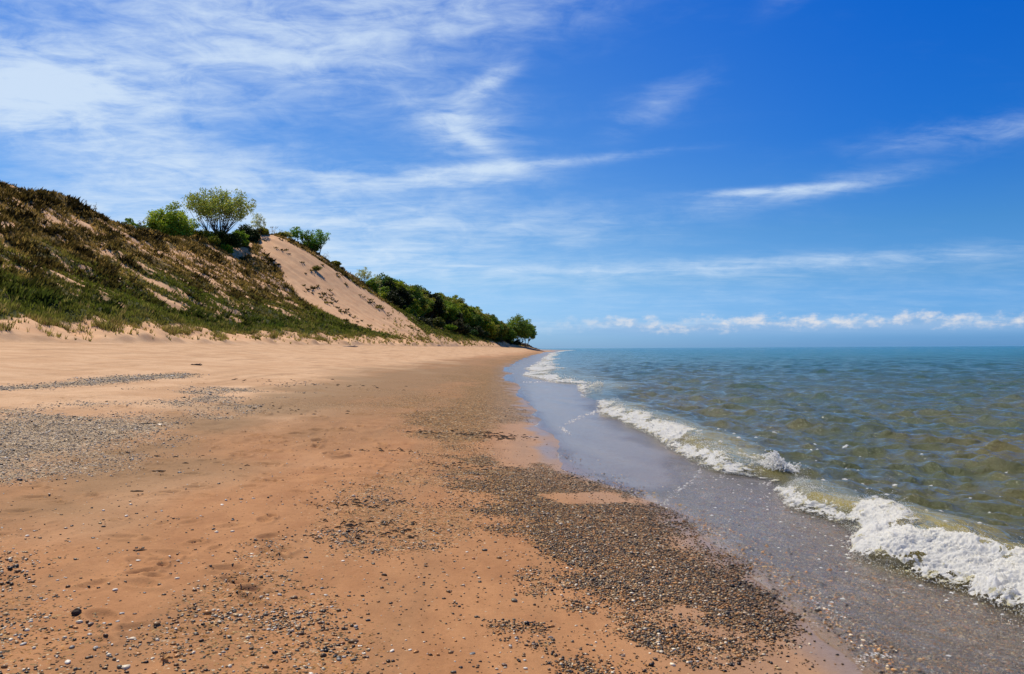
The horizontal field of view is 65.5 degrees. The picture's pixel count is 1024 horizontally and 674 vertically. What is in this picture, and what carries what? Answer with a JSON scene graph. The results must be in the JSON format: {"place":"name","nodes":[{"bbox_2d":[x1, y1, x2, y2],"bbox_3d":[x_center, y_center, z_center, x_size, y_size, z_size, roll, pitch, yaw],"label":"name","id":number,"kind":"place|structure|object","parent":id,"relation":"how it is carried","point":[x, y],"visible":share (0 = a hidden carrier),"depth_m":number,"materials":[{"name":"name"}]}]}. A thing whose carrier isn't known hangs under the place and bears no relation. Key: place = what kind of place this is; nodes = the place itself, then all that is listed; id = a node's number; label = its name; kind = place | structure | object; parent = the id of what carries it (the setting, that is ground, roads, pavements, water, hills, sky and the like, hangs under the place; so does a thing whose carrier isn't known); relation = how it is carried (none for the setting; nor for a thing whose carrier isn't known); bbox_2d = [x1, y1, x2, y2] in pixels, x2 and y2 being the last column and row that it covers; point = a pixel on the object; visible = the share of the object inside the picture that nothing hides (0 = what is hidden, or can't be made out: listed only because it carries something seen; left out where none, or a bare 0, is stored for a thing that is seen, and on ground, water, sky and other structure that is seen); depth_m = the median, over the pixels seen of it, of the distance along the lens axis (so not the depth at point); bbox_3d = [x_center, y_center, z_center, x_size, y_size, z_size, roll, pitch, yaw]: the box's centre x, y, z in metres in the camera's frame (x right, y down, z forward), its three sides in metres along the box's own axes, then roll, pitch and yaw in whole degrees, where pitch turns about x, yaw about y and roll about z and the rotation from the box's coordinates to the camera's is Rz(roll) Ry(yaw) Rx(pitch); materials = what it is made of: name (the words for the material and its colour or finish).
{"place":"outdoors","nodes":[
{"label":"outdoors","id":0,"kind":"place"},
{"bbox_2d":[160,652,173,663],"bbox_3d":[-1.827,1.692,4.205,0.024,0.076,0.076,-41,-42,24],"label":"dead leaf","id":1,"kind":"object","parent":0,"point":[165,658],"visible":1,"depth_m":4.20,"materials":[{"name":"brown plant"}]},
{"bbox_2d":[0,185,1023,673],"bbox_3d":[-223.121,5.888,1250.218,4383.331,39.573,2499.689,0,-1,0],"label":"ground","id":2,"kind":"structure","parent":0,"point":[432,375],"depth_m":8.05,"materials":[{"name":"beige sand"}]},
{"bbox_2d":[71,608,81,615],"bbox_3d":[-2.636,1.666,4.818,0.057,0.052,0.051,0,-1,-31],"label":"pebble","id":3,"kind":"object","parent":2,"relation":"on","point":[76,611],"visible":1,"depth_m":4.80,"materials":[{"name":"black stone"}]},
{"bbox_2d":[122,218,139,228],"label":"tree","id":4,"kind":"object","parent":2,"relation":"on","point":[131,221],"visible":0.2,"depth_m":166.19,"materials":[{"name":"green plant"}]},
{"bbox_2d":[138,220,148,228],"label":"tree","id":5,"kind":"object","parent":2,"relation":"on","point":[143,227],"visible":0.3,"depth_m":168.01,"materials":[{"name":"green plant"}]},
{"bbox_2d":[152,212,167,233],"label":"tree","id":6,"kind":"object","parent":2,"relation":"on","point":[156,227],"visible":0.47,"depth_m":183.90,"materials":[{"name":"green plant"}]},
{"bbox_2d":[142,200,200,233],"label":"tree","id":7,"kind":"object","parent":2,"relation":"on","point":[170,217],"visible":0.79,"depth_m":183.99,"materials":[{"name":"green plant"}]},
{"bbox_2d":[163,221,195,235],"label":"shrub","id":8,"kind":"object","parent":2,"relation":"on","point":[182,229],"visible":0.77,"depth_m":183.04,"materials":[{"name":"green plant"}]},
{"bbox_2d":[176,233,192,236],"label":"shrub","id":9,"kind":"object","parent":2,"relation":"on","point":[189,234],"visible":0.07,"depth_m":182.52,"materials":[{"name":"green plant"}]},
{"bbox_2d":[193,229,217,237],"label":"shrub","id":10,"kind":"object","parent":2,"relation":"on","point":[204,232],"visible":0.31,"depth_m":188.99,"materials":[{"name":"green plant"}]},
{"bbox_2d":[205,236,220,244],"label":"shrub","id":11,"kind":"object","parent":2,"relation":"on","point":[214,240],"visible":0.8,"depth_m":185.52,"materials":[{"name":"green plant"}]},
{"bbox_2d":[181,186,256,232],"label":"tree","id":12,"kind":"object","parent":2,"relation":"on","point":[202,207],"visible":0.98,"depth_m":196.59,"materials":[{"name":"green plant"}]},
{"bbox_2d":[213,230,231,244],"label":"shrub","id":13,"kind":"object","parent":2,"relation":"on","point":[222,236],"visible":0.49,"depth_m":192.54,"materials":[{"name":"green plant"}]},
{"bbox_2d":[218,244,233,253],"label":"shrub","id":14,"kind":"object","parent":2,"relation":"on","point":[228,248],"visible":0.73,"depth_m":189.50,"materials":[{"name":"green plant"}]},
{"bbox_2d":[226,233,243,248],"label":"shrub","id":15,"kind":"object","parent":2,"relation":"on","point":[234,242],"visible":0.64,"depth_m":195.34,"materials":[{"name":"green plant"}]},
{"bbox_2d":[232,229,248,239],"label":"shrub","id":16,"kind":"object","parent":2,"relation":"on","point":[243,235],"visible":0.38,"depth_m":205.24,"materials":[{"name":"green plant"}]},
{"bbox_2d":[241,239,249,245],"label":"shrub","id":17,"kind":"object","parent":2,"relation":"on","point":[245,242],"visible":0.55,"depth_m":203.54,"materials":[{"name":"green plant"}]},
{"bbox_2d":[237,223,259,241],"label":"shrub","id":18,"kind":"object","parent":2,"relation":"on","point":[249,231],"visible":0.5,"depth_m":213.17,"materials":[{"name":"green plant"}]},
{"bbox_2d":[251,229,261,241],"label":"shrub","id":19,"kind":"object","parent":2,"relation":"on","point":[257,235],"visible":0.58,"depth_m":215.61,"materials":[{"name":"green plant"}]},
{"bbox_2d":[251,213,265,232],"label":"tree","id":20,"kind":"object","parent":2,"relation":"on","point":[256,222],"visible":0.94,"depth_m":222.37,"materials":[{"name":"green plant"}]},
{"bbox_2d":[258,227,268,234],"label":"shrub","id":21,"kind":"object","parent":2,"relation":"on","point":[265,231],"visible":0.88,"depth_m":223.72,"materials":[{"name":"green plant"}]},
{"bbox_2d":[0,180,528,346],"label":"dune grass","id":22,"kind":"structure","parent":2,"relation":"on","point":[36,282],"depth_m":109.98,"materials":[{"name":"green plant"}]},
{"bbox_2d":[275,232,288,236],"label":"shrub","id":23,"kind":"object","parent":2,"relation":"on","point":[282,233],"visible":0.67,"depth_m":231.50,"materials":[{"name":"green plant"}]},
{"bbox_2d":[284,231,292,236],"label":"tree","id":24,"kind":"object","parent":2,"relation":"on","point":[289,234],"visible":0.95,"depth_m":232.08,"materials":[{"name":"green plant"}]},
{"bbox_2d":[288,226,303,239],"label":"tree","id":25,"kind":"object","parent":2,"relation":"on","point":[296,232],"visible":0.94,"depth_m":233.91,"materials":[{"name":"green plant"}]},
{"bbox_2d":[299,230,312,244],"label":"tree","id":26,"kind":"object","parent":2,"relation":"on","point":[305,238],"visible":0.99,"depth_m":234.99,"materials":[{"name":"green plant"}]},
{"bbox_2d":[302,240,321,250],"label":"shrub","id":27,"kind":"object","parent":2,"relation":"on","point":[313,246],"visible":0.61,"depth_m":236.90,"materials":[{"name":"green plant"}]},
{"bbox_2d":[311,265,322,270],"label":"shrub","id":28,"kind":"object","parent":2,"relation":"on","point":[317,268],"visible":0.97,"depth_m":214.95,"materials":[{"name":"green plant"}]},
{"bbox_2d":[307,229,329,253],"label":"tree","id":29,"kind":"object","parent":2,"relation":"on","point":[319,239],"visible":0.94,"depth_m":236.70,"materials":[{"name":"green plant"}]},
{"bbox_2d":[130,378,538,541],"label":"pebbles","id":30,"kind":"object","parent":2,"relation":"on","point":[412,523],"visible":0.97,"depth_m":11.13,"materials":[{"name":"grey stone"}]},
{"bbox_2d":[331,261,341,266],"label":"shrub","id":31,"kind":"object","parent":2,"relation":"on","point":[337,263],"visible":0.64,"depth_m":242.63,"materials":[{"name":"green plant"}]},
{"bbox_2d":[262,238,419,330],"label":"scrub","id":32,"kind":"object","parent":2,"relation":"on","point":[339,276],"visible":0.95,"depth_m":204.73,"materials":[{"name":"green plant"}]},
{"bbox_2d":[355,267,370,281],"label":"tree","id":33,"kind":"object","parent":2,"relation":"on","point":[363,275],"visible":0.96,"depth_m":252.13,"materials":[{"name":"green plant"}]},
{"bbox_2d":[366,278,378,291],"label":"shrub","id":34,"kind":"object","parent":2,"relation":"on","point":[373,285],"visible":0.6,"depth_m":254.40,"materials":[{"name":"green plant"}]},
{"bbox_2d":[370,274,381,292],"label":"tree","id":35,"kind":"object","parent":2,"relation":"on","point":[377,281],"visible":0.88,"depth_m":256.15,"materials":[{"name":"green plant"}]},
{"bbox_2d":[378,291,386,298],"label":"tree","id":36,"kind":"object","parent":2,"relation":"on","point":[383,294],"visible":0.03,"depth_m":297.82,"materials":[{"name":"green plant"}]},
{"bbox_2d":[378,286,389,298],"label":"tree","id":37,"kind":"object","parent":2,"relation":"on","point":[385,289],"visible":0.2,"depth_m":300.91,"materials":[{"name":"green plant"}]},
{"bbox_2d":[377,272,394,287],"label":"tree","id":38,"kind":"object","parent":2,"relation":"on","point":[386,277],"visible":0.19,"depth_m":307.16,"materials":[{"name":"green plant"}]},
{"bbox_2d":[378,278,397,290],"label":"tree","id":39,"kind":"object","parent":2,"relation":"on","point":[389,283],"visible":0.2,"depth_m":304.33,"materials":[{"name":"green plant"}]},
{"bbox_2d":[386,295,410,310],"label":"tree","id":40,"kind":"object","parent":2,"relation":"on","point":[399,301],"visible":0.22,"depth_m":295.36,"materials":[{"name":"green plant"}]},
{"bbox_2d":[386,287,415,304],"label":"tree","id":41,"kind":"object","parent":2,"relation":"on","point":[406,298],"visible":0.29,"depth_m":299.78,"materials":[{"name":"green plant"}]},
{"bbox_2d":[389,285,412,304],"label":"tree","id":42,"kind":"object","parent":2,"relation":"on","point":[397,291],"visible":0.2,"depth_m":300.56,"materials":[{"name":"green plant"}]},
{"bbox_2d":[390,281,416,297],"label":"tree","id":43,"kind":"object","parent":2,"relation":"on","point":[402,284],"visible":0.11,"depth_m":307.00,"materials":[{"name":"green plant"}]},
{"bbox_2d":[403,304,419,316],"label":"tree","id":44,"kind":"object","parent":2,"relation":"on","point":[408,309],"visible":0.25,"depth_m":296.44,"materials":[{"name":"green plant"}]},
{"bbox_2d":[410,299,422,314],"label":"tree","id":45,"kind":"object","parent":2,"relation":"on","point":[417,308],"visible":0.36,"depth_m":302.37,"materials":[{"name":"green plant"}]},
{"bbox_2d":[407,284,428,306],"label":"tree","id":46,"kind":"object","parent":2,"relation":"on","point":[421,300],"visible":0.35,"depth_m":309.39,"materials":[{"name":"green plant"}]},
{"bbox_2d":[421,303,427,313],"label":"tree","id":47,"kind":"object","parent":2,"relation":"on","point":[424,308],"visible":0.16,"depth_m":318.03,"materials":[{"name":"green plant"}]},
{"bbox_2d":[419,316,431,326],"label":"shrub","id":48,"kind":"object","parent":2,"relation":"on","point":[426,320],"visible":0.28,"depth_m":298.80,"materials":[{"name":"green plant"}]},
{"bbox_2d":[420,300,434,315],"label":"tree","id":49,"kind":"object","parent":2,"relation":"on","point":[429,303],"visible":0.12,"depth_m":327.50,"materials":[{"name":"green plant"}]},
{"bbox_2d":[423,294,435,316],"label":"tree","id":50,"kind":"object","parent":2,"relation":"on","point":[425,297],"visible":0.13,"depth_m":332.60,"materials":[{"name":"green plant"}]},
{"bbox_2d":[424,291,444,317],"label":"tree","id":51,"kind":"object","parent":2,"relation":"on","point":[439,305],"visible":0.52,"depth_m":337.40,"materials":[{"name":"green plant"}]},
{"bbox_2d":[427,302,447,317],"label":"tree","id":52,"kind":"object","parent":2,"relation":"on","point":[436,315],"visible":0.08,"depth_m":346.65,"materials":[{"name":"green plant"}]},
{"bbox_2d":[430,317,445,327],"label":"shrub","id":53,"kind":"object","parent":2,"relation":"on","point":[439,322],"visible":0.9,"depth_m":316.65,"materials":[{"name":"green plant"}]},
{"bbox_2d":[439,303,458,323],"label":"tree","id":54,"kind":"object","parent":2,"relation":"on","point":[451,313],"visible":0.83,"depth_m":350.20,"materials":[{"name":"green plant"}]},
{"bbox_2d":[443,324,457,329],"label":"shrub","id":55,"kind":"object","parent":2,"relation":"on","point":[449,326],"visible":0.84,"depth_m":328.46,"materials":[{"name":"green plant"}]},
{"bbox_2d":[446,311,463,323],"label":"tree","id":56,"kind":"object","parent":2,"relation":"on","point":[459,316],"visible":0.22,"depth_m":354.05,"materials":[{"name":"green plant"}]},
{"bbox_2d":[452,319,464,332],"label":"shrub","id":57,"kind":"object","parent":2,"relation":"on","point":[459,325],"visible":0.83,"depth_m":337.24,"materials":[{"name":"green plant"}]},
{"bbox_2d":[452,298,469,307],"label":"tree","id":58,"kind":"object","parent":2,"relation":"on","point":[461,300],"visible":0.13,"depth_m":383.82,"materials":[{"name":"green plant"}]},
{"bbox_2d":[456,303,471,321],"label":"tree","id":59,"kind":"object","parent":2,"relation":"on","point":[465,311],"visible":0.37,"depth_m":368.68,"materials":[{"name":"green plant"}]},
{"bbox_2d":[458,323,472,333],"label":"shrub","id":60,"kind":"object","parent":2,"relation":"on","point":[468,329],"visible":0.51,"depth_m":343.85,"materials":[{"name":"green plant"}]},
{"bbox_2d":[464,313,475,325],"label":"tree","id":61,"kind":"object","parent":2,"relation":"on","point":[470,320],"visible":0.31,"depth_m":373.02,"materials":[{"name":"green plant"}]},
{"bbox_2d":[469,329,478,334],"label":"shrub","id":62,"kind":"object","parent":2,"relation":"on","point":[473,332],"visible":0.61,"depth_m":358.18,"materials":[{"name":"green plant"}]},
{"bbox_2d":[468,312,483,327],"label":"tree","id":63,"kind":"object","parent":2,"relation":"on","point":[478,321],"visible":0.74,"depth_m":375.96,"materials":[{"name":"green plant"}]},
{"bbox_2d":[473,326,485,336],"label":"shrub","id":64,"kind":"object","parent":2,"relation":"on","point":[479,329],"visible":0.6,"depth_m":364.02,"materials":[{"name":"green plant"}]},
{"bbox_2d":[473,309,489,322],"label":"tree","id":65,"kind":"object","parent":2,"relation":"on","point":[477,312],"visible":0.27,"depth_m":382.74,"materials":[{"name":"green plant"}]},
{"bbox_2d":[481,320,496,336],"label":"tree","id":66,"kind":"object","parent":2,"relation":"on","point":[488,327],"visible":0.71,"depth_m":381.10,"materials":[{"name":"green plant"}]},
{"bbox_2d":[486,334,497,338],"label":"shrub","id":67,"kind":"object","parent":2,"relation":"on","point":[492,336],"visible":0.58,"depth_m":386.50,"materials":[{"name":"green plant"}]},
{"bbox_2d":[489,322,499,334],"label":"tree","id":68,"kind":"object","parent":2,"relation":"on","point":[497,326],"visible":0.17,"depth_m":386.00,"materials":[{"name":"green plant"}]},
{"bbox_2d":[490,315,502,335],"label":"tree","id":69,"kind":"object","parent":2,"relation":"on","point":[494,319],"visible":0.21,"depth_m":393.16,"materials":[{"name":"green plant"}]},
{"bbox_2d":[498,321,509,337],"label":"tree","id":70,"kind":"object","parent":2,"relation":"on","point":[506,330],"visible":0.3,"depth_m":406.07,"materials":[{"name":"green plant"}]},
{"bbox_2d":[500,324,516,342],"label":"tree","id":71,"kind":"object","parent":2,"relation":"on","point":[511,337],"visible":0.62,"depth_m":410.19,"materials":[{"name":"green plant"}]},
{"bbox_2d":[513,340,521,344],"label":"shrub","id":72,"kind":"object","parent":2,"relation":"on","point":[517,342],"visible":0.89,"depth_m":412.27,"materials":[{"name":"green plant"}]},
{"bbox_2d":[506,314,533,343],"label":"tree","id":73,"kind":"object","parent":2,"relation":"on","point":[523,328],"visible":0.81,"depth_m":415.34,"materials":[{"name":"green plant"}]},
{"bbox_2d":[524,323,536,346],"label":"tree","id":74,"kind":"object","parent":2,"relation":"on","point":[533,335],"visible":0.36,"depth_m":423.35,"materials":[{"name":"green plant"}]},
{"bbox_2d":[0,372,1023,673],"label":"gravel","id":75,"kind":"structure","parent":0,"point":[636,588],"depth_m":6.29,"materials":[{"name":"grey gravel"}]},
{"bbox_2d":[0,0,1023,347],"label":"sky","id":76,"kind":"structure","parent":0,"point":[597,173],"materials":[{"name":"blue"}]},
{"bbox_2d":[503,346,1023,673],"bbox_3d":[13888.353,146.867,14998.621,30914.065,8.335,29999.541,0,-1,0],"label":"lake water","id":77,"kind":"structure","parent":0,"point":[954,415],"depth_m":19.40,"materials":[{"name":"blue liquid"}]},
{"bbox_2d":[523,350,1023,610],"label":"wave foam","id":78,"kind":"object","parent":77,"relation":"on","point":[933,539],"visible":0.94,"depth_m":7.00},
{"bbox_2d":[526,363,1023,669],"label":"spray","id":79,"kind":"object","parent":77,"relation":"on","point":[773,459],"visible":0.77,"depth_m":10.33,"materials":[{"name":"liquid"}]}
]}

